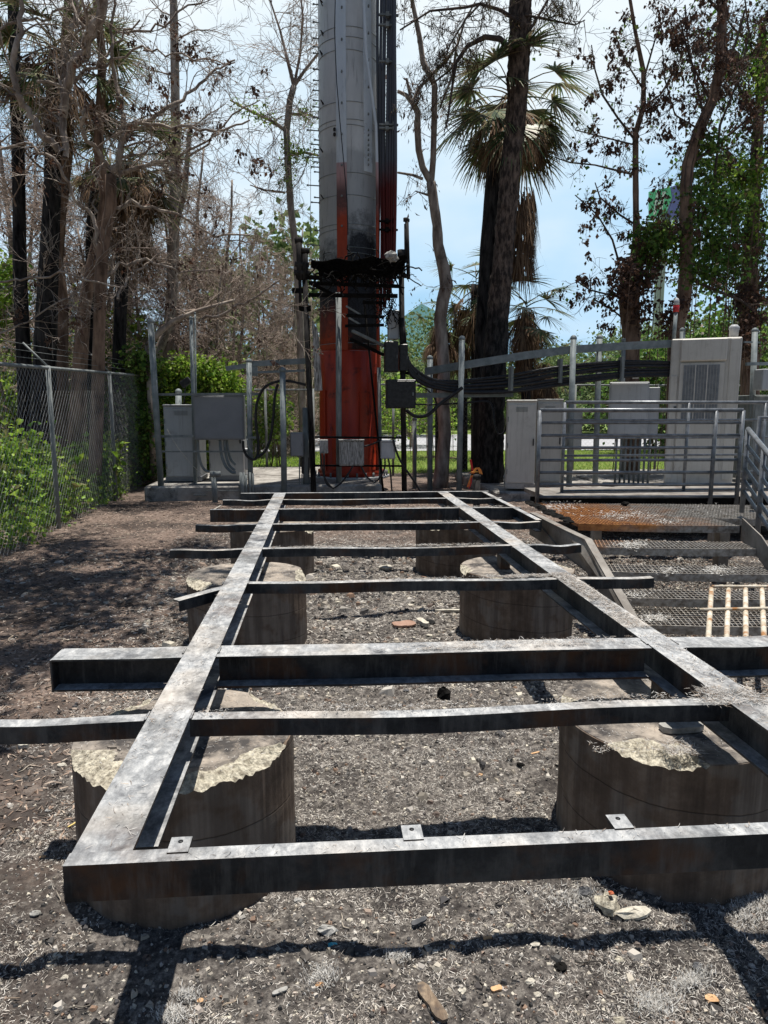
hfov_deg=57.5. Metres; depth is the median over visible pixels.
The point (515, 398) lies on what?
green tree
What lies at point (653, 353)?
green tree
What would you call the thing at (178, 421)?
equipment cabinet
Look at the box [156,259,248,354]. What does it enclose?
bare tree
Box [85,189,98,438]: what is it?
tree trunk
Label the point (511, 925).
ground stone
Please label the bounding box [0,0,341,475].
dead tree
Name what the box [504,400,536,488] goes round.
equipment cabinet
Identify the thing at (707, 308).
green tree
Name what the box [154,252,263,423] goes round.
bare tree
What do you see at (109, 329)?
bare tree
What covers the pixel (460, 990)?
ground stone
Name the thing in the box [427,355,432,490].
steel post
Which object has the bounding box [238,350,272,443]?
bare shrub
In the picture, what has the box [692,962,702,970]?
ground stone
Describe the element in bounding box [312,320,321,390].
radio unit
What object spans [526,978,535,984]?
ground stone
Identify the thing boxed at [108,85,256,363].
bare tree
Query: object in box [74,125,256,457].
bare tree
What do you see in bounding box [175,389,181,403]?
steel post
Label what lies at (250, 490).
conduit
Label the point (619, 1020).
ground stone
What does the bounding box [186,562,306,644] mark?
concrete pier
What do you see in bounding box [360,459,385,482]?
cable
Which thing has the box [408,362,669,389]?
cable
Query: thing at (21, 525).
ground creeper
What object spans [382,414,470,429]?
hedge
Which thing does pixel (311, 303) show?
bare tree
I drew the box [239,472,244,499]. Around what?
conduit
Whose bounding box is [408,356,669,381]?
cable
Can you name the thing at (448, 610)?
wood strip
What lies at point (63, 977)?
ground stone
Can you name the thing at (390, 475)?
cable
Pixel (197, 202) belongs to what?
bare tree
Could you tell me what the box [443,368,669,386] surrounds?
cable
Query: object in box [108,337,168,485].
vine hedge
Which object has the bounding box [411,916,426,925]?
flat slate
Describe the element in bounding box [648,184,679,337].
hotel sign
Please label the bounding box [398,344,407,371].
radio unit
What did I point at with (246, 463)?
enclosure
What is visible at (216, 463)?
equipment cabinet
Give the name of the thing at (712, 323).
green tree
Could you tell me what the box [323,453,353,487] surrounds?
cable
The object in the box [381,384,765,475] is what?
chain link fence
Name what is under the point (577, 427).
equipment cabinet
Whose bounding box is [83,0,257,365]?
pine tree
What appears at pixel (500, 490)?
concrete slab
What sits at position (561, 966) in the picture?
ground stone
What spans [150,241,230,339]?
bare tree
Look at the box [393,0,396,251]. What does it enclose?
mast cable
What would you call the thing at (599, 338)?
steel post
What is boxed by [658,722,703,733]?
pier shard
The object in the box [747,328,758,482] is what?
steel post
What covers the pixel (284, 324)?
bare tree
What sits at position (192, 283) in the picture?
bare tree
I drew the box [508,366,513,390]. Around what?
cable hanger
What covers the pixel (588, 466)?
grass
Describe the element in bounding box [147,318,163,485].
steel post
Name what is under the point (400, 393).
radio unit
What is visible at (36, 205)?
bare tree
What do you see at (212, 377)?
vine hedge
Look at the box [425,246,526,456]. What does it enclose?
palm tree
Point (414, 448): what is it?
steel post
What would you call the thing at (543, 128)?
palm tree
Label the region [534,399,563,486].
equipment cabinet
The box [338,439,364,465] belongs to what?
junction box
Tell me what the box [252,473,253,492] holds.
conduit
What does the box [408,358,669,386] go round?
cable
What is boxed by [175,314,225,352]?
bare tree
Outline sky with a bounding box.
[0,0,767,368]
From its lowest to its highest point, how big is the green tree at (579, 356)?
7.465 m
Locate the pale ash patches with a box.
[120,591,767,1023]
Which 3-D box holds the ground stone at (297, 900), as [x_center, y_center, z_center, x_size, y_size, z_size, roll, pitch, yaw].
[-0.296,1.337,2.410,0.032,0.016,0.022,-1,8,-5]
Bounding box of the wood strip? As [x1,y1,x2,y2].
[435,609,459,611]
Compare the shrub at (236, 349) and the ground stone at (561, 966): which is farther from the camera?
the shrub at (236, 349)
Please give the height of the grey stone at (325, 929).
0.035 m
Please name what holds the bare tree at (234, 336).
on the ground at (174, 958)
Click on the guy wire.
(310, 175)
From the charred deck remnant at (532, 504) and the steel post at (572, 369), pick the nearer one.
the charred deck remnant at (532, 504)
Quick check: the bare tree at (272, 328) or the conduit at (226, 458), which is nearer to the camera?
the conduit at (226, 458)
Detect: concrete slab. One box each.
[144,467,381,501]
[455,472,609,501]
[564,469,767,486]
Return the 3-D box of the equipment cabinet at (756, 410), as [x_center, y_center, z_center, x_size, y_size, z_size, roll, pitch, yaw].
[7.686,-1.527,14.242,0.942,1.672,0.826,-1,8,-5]
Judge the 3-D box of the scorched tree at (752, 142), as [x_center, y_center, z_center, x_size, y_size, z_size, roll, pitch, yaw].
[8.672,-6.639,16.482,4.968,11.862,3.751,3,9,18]
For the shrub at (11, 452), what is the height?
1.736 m
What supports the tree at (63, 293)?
on the ground at (174, 958)
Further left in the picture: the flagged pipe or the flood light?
the flood light
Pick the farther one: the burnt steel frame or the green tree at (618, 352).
the green tree at (618, 352)
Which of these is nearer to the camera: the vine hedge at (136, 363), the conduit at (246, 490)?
the conduit at (246, 490)
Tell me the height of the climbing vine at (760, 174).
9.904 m
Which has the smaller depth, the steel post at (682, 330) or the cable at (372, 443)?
the cable at (372, 443)
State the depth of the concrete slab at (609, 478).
15.12 m
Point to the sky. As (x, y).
(461, 214)
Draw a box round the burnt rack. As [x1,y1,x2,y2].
[292,217,417,491]
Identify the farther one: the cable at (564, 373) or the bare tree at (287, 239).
the bare tree at (287, 239)
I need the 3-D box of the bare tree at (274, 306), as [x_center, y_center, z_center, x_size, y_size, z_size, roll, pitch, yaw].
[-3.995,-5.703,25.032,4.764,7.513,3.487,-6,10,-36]
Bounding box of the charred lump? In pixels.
[437,685,450,699]
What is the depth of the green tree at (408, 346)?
47.66 m
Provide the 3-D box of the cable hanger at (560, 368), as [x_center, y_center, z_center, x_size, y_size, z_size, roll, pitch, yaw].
[3.269,-2.622,13.023,0.050,0.440,0.180,-1,8,-5]
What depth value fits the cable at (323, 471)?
12.81 m
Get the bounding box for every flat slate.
[392,620,415,627]
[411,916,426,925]
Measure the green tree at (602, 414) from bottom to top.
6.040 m
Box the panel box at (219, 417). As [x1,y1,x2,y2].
[193,395,245,439]
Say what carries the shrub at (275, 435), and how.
on the ground at (174, 958)
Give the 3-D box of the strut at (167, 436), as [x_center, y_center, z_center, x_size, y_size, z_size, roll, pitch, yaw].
[-3.867,-1.390,12.847,0.728,0.052,0.020,-1,8,-5]
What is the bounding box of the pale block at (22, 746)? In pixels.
[18,744,29,748]
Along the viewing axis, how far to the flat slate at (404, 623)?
5.39 m
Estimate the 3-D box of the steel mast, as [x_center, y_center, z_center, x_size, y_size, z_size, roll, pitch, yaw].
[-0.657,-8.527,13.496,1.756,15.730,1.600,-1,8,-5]
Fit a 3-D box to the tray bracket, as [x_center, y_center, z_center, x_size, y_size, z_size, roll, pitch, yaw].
[-2.170,-2.666,12.869,1.471,0.329,0.180,-1,8,-5]
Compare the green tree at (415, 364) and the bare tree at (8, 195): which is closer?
the bare tree at (8, 195)
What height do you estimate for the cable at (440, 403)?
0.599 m
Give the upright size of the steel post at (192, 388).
3.152 m
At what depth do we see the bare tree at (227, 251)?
18.92 m
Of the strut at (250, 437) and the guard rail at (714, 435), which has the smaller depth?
the guard rail at (714, 435)
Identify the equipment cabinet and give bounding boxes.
[162,404,207,480]
[209,405,247,479]
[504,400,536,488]
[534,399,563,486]
[565,412,582,449]
[733,395,767,479]
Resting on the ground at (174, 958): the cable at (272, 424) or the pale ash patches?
the pale ash patches
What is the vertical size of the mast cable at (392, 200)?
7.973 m
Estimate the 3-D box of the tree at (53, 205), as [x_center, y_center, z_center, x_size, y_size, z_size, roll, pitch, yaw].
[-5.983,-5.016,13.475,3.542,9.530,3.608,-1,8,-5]
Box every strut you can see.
[151,393,258,395]
[153,435,193,437]
[162,451,246,451]
[246,436,259,438]
[416,393,512,397]
[745,362,767,365]
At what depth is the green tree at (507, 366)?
48.70 m
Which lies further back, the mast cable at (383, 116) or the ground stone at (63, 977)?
the mast cable at (383, 116)
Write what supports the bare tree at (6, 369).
on the ground at (174, 958)
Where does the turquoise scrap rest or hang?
on the ground at (174, 958)
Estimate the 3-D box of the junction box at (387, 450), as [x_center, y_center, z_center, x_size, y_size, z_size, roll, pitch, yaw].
[0.072,-1.158,12.976,0.292,0.339,0.200,-1,8,-5]
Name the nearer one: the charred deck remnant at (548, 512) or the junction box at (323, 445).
the charred deck remnant at (548, 512)
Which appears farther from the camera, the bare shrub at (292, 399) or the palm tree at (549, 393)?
the bare shrub at (292, 399)
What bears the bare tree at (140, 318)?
on the ground at (174, 958)
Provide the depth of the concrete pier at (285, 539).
6.84 m
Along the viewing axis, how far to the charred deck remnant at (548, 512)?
6.47 m
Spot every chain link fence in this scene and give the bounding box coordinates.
[0,340,147,557]
[243,389,319,466]
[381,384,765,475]
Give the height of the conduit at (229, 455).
0.490 m
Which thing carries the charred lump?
on the ground at (174, 958)
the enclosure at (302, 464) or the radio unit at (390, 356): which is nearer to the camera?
the radio unit at (390, 356)
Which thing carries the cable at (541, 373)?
attached to the burnt rack
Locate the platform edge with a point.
(552, 491)
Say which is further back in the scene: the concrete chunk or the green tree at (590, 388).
the green tree at (590, 388)
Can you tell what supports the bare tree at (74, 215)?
on the ground at (174, 958)
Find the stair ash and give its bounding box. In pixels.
[539,500,737,621]
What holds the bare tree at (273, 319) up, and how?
on the ground at (174, 958)
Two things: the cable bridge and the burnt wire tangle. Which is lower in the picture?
the cable bridge
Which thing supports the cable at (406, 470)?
attached to the junction box at (387, 450)
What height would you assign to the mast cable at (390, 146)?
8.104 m
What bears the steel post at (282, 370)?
on the ground at (174, 958)
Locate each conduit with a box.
[196,440,209,472]
[219,440,235,473]
[223,440,235,470]
[226,440,235,465]
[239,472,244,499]
[245,475,247,492]
[249,472,251,492]
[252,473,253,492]
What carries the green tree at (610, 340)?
on the ground at (174, 958)
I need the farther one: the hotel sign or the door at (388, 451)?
the hotel sign
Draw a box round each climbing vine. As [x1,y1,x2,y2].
[604,246,767,474]
[621,127,757,474]
[631,35,767,445]
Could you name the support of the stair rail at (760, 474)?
attached to the steel staircase
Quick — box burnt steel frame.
[0,491,767,902]
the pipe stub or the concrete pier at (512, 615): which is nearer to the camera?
the concrete pier at (512, 615)
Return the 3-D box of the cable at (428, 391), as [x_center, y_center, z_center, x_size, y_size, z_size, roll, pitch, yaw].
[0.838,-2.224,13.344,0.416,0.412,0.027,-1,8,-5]
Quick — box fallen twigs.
[0,515,746,1008]
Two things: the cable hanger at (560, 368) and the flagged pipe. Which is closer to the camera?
the flagged pipe
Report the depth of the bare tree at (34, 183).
23.50 m
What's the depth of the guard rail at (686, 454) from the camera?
9.92 m
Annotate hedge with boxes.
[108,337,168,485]
[127,346,255,483]
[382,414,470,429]
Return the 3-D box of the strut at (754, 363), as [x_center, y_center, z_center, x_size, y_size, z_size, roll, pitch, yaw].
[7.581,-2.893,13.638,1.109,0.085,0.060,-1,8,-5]
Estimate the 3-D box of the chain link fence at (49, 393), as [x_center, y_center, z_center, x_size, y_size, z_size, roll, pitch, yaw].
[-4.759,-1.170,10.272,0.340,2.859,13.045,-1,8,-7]
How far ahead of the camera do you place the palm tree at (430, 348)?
17.27 m
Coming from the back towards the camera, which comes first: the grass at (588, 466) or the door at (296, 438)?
the grass at (588, 466)
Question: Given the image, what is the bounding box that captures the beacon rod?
[672,298,679,339]
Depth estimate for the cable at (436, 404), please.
13.48 m
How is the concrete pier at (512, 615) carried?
on the ground at (174, 958)
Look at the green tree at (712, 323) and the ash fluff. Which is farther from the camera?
the green tree at (712, 323)
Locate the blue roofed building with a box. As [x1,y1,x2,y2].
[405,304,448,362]
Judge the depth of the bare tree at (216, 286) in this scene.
23.24 m
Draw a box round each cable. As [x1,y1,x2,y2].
[242,380,305,460]
[255,384,278,458]
[320,453,334,489]
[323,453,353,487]
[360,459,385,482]
[364,439,380,446]
[376,0,379,252]
[379,0,382,314]
[382,0,386,307]
[385,0,390,300]
[388,0,391,292]
[388,459,392,491]
[390,0,393,283]
[392,440,420,490]
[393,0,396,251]
[406,386,462,417]
[407,365,669,393]
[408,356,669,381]
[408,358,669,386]
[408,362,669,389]
[412,373,669,390]
[413,362,669,383]
[416,402,464,404]
[417,385,437,403]
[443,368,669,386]
[464,400,506,434]
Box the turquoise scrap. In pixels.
[327,942,336,946]
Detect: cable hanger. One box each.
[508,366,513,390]
[557,359,562,382]
[617,357,624,380]
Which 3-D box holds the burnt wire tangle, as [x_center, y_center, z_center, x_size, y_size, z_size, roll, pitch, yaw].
[-0.358,-3.881,12.387,2.152,1.669,1.088,-1,8,-5]
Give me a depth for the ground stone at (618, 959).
2.17 m
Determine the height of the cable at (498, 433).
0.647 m
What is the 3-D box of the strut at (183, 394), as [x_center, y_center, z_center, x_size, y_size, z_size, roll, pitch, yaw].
[-3.250,-2.151,12.789,1.948,0.057,0.020,-1,8,-5]
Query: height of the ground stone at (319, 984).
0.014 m
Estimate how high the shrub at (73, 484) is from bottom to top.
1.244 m
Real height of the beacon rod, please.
0.983 m
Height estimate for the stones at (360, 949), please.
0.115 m
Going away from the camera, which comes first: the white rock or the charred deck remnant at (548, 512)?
the charred deck remnant at (548, 512)
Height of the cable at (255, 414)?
1.480 m
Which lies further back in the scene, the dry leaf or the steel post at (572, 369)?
the steel post at (572, 369)
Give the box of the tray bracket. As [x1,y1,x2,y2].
[225,358,304,375]
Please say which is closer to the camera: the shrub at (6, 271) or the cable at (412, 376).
the cable at (412, 376)
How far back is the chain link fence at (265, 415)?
16.97 m
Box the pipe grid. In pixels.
[698,585,767,678]
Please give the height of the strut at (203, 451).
0.039 m
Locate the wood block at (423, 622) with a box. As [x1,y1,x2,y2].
[416,618,428,626]
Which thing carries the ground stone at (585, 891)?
on the ground at (174, 958)
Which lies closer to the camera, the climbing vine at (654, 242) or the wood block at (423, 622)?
the wood block at (423, 622)
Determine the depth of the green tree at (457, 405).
55.46 m
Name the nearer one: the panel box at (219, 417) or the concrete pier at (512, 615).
the concrete pier at (512, 615)
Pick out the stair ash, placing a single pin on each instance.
(657, 618)
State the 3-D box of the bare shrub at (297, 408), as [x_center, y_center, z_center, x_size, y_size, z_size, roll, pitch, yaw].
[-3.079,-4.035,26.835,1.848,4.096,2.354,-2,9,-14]
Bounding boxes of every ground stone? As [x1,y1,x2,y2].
[60,974,68,979]
[294,897,302,902]
[315,981,323,986]
[458,987,465,993]
[506,923,513,927]
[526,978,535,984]
[530,941,539,946]
[553,962,566,971]
[578,887,592,895]
[613,1016,624,1023]
[614,956,623,963]
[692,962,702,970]
[705,993,719,1002]
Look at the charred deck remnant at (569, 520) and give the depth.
6.03 m
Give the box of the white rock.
[378,564,391,570]
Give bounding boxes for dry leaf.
[272,986,287,994]
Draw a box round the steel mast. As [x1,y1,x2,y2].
[306,0,398,479]
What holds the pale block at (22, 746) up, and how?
on the ground at (174, 958)
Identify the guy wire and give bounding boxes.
[310,5,310,249]
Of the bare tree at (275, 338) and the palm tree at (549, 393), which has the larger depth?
the bare tree at (275, 338)
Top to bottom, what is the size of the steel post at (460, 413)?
3.067 m
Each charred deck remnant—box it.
[528,503,540,506]
[541,509,555,511]
[543,511,557,515]
[550,514,563,517]
[559,516,570,520]
[563,518,574,522]
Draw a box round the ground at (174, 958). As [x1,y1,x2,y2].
[0,416,767,1023]
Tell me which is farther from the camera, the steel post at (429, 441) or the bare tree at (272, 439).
the bare tree at (272, 439)
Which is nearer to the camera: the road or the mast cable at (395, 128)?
the mast cable at (395, 128)
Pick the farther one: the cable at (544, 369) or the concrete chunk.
the cable at (544, 369)
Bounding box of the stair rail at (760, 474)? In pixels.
[739,416,767,532]
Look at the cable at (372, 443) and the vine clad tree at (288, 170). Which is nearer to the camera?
the cable at (372, 443)
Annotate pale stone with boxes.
[57,762,66,767]
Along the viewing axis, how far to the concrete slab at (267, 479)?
13.02 m
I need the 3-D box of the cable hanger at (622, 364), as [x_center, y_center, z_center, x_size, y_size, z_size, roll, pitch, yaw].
[4.443,-2.678,13.118,0.050,0.440,0.180,-1,8,-5]
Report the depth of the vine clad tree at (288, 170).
17.17 m
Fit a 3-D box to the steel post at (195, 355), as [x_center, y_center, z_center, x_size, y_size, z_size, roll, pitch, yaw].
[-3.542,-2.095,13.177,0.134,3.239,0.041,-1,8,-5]
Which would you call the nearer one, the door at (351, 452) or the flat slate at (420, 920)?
the flat slate at (420, 920)
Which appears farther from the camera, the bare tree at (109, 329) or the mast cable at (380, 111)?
the bare tree at (109, 329)
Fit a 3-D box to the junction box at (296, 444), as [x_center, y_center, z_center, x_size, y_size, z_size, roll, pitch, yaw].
[-1.605,-1.248,12.902,0.235,0.437,0.226,-1,8,-5]
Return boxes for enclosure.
[245,448,247,469]
[301,456,308,473]
[753,369,767,389]
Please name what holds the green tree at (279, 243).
on the ground at (174, 958)
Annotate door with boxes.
[194,397,242,437]
[291,433,302,455]
[320,440,327,452]
[341,442,362,464]
[382,442,394,457]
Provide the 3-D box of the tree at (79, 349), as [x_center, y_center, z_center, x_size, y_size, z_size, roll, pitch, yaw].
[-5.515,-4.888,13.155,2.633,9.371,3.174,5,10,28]
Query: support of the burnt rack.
on the ground at (174, 958)
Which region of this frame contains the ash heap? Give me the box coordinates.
[384,250,398,262]
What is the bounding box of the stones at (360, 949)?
[0,537,767,1023]
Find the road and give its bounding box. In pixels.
[126,434,659,452]
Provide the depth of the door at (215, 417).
12.90 m
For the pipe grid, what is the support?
on the steel staircase
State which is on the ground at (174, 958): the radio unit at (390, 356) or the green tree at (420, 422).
the green tree at (420, 422)
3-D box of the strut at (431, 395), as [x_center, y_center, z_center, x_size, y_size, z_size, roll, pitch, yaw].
[1.446,-2.231,13.345,2.068,0.112,0.050,-1,8,-5]
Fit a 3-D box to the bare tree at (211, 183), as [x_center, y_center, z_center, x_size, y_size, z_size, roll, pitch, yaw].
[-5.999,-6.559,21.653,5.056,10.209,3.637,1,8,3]
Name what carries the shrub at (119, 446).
on the ground at (174, 958)
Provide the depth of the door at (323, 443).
12.80 m
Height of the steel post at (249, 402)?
2.380 m
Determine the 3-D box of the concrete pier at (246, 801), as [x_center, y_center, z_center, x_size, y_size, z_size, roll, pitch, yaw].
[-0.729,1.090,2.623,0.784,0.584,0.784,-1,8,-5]
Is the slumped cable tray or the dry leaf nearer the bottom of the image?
the dry leaf
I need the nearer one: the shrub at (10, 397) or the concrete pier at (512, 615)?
the concrete pier at (512, 615)
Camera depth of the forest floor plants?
12.31 m
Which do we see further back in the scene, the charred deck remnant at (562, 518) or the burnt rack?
the burnt rack
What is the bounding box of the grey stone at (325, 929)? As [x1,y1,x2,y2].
[317,924,338,936]
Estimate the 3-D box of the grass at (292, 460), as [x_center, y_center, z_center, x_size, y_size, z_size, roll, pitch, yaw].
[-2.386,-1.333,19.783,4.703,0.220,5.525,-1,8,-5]
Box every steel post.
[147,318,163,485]
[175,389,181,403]
[189,316,196,482]
[194,312,196,449]
[246,358,252,484]
[279,367,286,492]
[412,417,416,488]
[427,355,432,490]
[456,336,464,490]
[566,335,576,486]
[592,335,602,482]
[621,338,625,477]
[679,327,685,338]
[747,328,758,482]
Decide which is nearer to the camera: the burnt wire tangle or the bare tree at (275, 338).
the burnt wire tangle
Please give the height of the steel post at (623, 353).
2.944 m
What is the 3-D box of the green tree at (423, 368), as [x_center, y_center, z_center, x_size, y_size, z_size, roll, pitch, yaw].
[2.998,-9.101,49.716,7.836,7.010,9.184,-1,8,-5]
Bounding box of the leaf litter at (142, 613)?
[0,497,767,845]
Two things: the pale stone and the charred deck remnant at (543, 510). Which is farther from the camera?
the charred deck remnant at (543, 510)
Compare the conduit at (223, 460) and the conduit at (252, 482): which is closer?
the conduit at (252, 482)
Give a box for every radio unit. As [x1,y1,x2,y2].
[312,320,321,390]
[384,341,397,372]
[385,379,415,408]
[387,310,398,339]
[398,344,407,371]
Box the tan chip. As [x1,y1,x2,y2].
[490,984,501,992]
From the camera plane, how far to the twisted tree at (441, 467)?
14.22 m
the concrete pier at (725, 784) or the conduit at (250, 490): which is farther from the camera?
the conduit at (250, 490)
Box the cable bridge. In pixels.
[424,340,671,374]
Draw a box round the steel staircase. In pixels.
[529,496,767,635]
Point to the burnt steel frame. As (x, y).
(124, 865)
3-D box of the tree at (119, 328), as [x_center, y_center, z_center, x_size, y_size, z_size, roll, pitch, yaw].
[-5.309,-4.354,15.014,2.841,7.770,3.138,7,11,40]
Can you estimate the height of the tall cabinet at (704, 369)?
2.959 m
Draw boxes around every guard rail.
[535,408,744,508]
[560,401,767,491]
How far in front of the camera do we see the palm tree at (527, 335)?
15.84 m
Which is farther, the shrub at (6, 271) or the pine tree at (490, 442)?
the shrub at (6, 271)
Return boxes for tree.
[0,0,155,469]
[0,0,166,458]
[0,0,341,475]
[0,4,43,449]
[0,10,115,383]
[0,103,84,417]
[0,120,72,357]
[0,154,169,436]
[0,326,32,449]
[1,161,81,379]
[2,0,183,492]
[3,174,146,441]
[9,130,187,300]
[27,143,186,467]
[32,222,162,464]
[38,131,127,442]
[67,221,185,404]
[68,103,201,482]
[69,284,183,387]
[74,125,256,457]
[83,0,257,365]
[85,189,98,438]
[104,315,144,428]
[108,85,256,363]
[108,201,283,483]
[131,78,254,408]
[131,211,256,391]
[140,196,380,432]
[149,139,269,352]
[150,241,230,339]
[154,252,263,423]
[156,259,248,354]
[157,235,257,372]
[160,180,319,448]
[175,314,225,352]
[176,225,305,405]
[182,283,276,440]
[191,0,318,466]
[206,226,312,388]
[229,198,319,455]
[237,256,311,455]
[240,385,295,457]
[243,239,318,406]
[245,279,311,451]
[252,325,312,456]
[261,297,319,441]
[319,330,425,422]
[380,326,457,432]
[381,341,469,431]
[381,371,470,446]
[385,278,470,458]
[389,0,608,482]
[396,0,500,487]
[407,311,470,459]
[414,287,515,471]
[424,21,601,477]
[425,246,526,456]
[450,365,506,417]
[453,349,550,429]
[464,266,580,399]
[504,358,585,425]
[510,339,584,406]
[529,0,693,470]
[534,321,643,420]
[547,340,602,374]
[565,360,607,430]
[566,339,657,428]
[567,321,665,451]
[583,309,706,414]
[597,0,767,463]
[601,335,662,428]
[606,293,767,453]
[646,286,767,394]
[650,0,767,394]
[653,294,767,357]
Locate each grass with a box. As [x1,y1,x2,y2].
[253,456,385,468]
[254,449,663,473]
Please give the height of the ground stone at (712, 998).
0.019 m
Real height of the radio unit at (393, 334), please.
0.516 m
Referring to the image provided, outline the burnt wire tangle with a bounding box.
[308,245,421,328]
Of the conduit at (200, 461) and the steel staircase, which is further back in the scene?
the conduit at (200, 461)
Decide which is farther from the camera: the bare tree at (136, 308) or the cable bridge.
the bare tree at (136, 308)
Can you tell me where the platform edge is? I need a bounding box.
[524,485,767,495]
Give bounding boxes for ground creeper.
[0,448,149,549]
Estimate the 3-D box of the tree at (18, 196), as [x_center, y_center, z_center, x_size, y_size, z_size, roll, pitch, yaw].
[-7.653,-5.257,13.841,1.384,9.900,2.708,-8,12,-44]
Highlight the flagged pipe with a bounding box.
[467,459,481,506]
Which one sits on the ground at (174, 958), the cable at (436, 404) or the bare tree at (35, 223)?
the bare tree at (35, 223)
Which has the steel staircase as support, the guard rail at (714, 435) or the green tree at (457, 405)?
the guard rail at (714, 435)
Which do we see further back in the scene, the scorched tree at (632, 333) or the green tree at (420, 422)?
the green tree at (420, 422)
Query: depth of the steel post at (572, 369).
13.04 m
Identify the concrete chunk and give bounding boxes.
[594,891,619,916]
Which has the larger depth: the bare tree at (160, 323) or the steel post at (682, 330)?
the bare tree at (160, 323)
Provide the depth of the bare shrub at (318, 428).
22.35 m
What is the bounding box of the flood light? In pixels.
[179,377,190,403]
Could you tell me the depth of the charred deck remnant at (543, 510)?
6.64 m
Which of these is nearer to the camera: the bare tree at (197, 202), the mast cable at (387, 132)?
the mast cable at (387, 132)
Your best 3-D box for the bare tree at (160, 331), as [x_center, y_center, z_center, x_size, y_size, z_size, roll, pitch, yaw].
[-3.818,-3.266,14.919,3.000,5.646,3.280,3,9,19]
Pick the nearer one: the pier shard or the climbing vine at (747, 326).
the pier shard
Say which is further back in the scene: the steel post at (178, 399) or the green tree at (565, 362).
the green tree at (565, 362)
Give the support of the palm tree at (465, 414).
on the ground at (174, 958)
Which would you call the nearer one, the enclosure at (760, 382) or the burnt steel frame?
the burnt steel frame
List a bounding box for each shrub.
[0,241,35,360]
[0,338,32,457]
[0,418,82,520]
[0,447,87,524]
[59,430,129,501]
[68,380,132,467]
[198,335,255,391]
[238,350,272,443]
[243,379,302,466]
[267,385,298,454]
[286,362,319,444]
[286,377,319,457]
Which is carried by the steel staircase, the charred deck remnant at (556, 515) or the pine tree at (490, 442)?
the charred deck remnant at (556, 515)
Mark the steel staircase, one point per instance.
(718, 527)
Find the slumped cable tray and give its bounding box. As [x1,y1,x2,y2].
[311,255,404,277]
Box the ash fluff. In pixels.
[80,493,767,860]
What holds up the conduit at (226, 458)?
attached to the panel box at (219, 417)
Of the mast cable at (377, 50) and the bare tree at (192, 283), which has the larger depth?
the bare tree at (192, 283)
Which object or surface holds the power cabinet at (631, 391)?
on the concrete slab at (609, 478)
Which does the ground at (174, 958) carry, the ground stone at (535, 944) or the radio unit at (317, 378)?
the ground stone at (535, 944)
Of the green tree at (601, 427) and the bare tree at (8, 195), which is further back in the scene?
the green tree at (601, 427)
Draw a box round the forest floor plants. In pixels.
[0,464,145,534]
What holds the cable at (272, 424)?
attached to the cable at (255, 414)
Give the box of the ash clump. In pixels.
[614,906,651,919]
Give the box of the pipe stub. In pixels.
[210,471,220,502]
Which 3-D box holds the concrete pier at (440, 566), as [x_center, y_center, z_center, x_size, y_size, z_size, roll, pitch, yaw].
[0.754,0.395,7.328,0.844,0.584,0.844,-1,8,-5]
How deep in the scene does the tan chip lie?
2.05 m
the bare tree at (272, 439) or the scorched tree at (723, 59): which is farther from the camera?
the bare tree at (272, 439)
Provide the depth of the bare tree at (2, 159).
18.21 m
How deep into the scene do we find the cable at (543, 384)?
13.11 m
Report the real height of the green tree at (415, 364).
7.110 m
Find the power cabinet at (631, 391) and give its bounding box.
[607,377,659,482]
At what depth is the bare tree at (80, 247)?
17.77 m
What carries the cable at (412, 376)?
attached to the tall cabinet at (704, 369)
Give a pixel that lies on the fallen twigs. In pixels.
(112, 707)
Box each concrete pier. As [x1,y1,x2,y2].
[71,689,295,929]
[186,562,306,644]
[230,521,313,576]
[416,520,496,578]
[459,556,574,640]
[556,679,767,905]
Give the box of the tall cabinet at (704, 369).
[663,324,742,482]
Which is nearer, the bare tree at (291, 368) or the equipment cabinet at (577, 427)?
the equipment cabinet at (577, 427)
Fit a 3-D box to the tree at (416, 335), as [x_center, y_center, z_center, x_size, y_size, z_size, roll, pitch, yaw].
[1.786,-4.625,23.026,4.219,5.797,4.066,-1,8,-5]
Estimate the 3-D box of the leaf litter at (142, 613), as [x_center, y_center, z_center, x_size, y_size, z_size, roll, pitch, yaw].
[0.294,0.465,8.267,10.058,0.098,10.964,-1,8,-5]
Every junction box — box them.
[290,432,303,455]
[319,439,327,452]
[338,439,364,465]
[380,440,395,458]
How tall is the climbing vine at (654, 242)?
7.562 m
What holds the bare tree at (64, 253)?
on the ground at (174, 958)

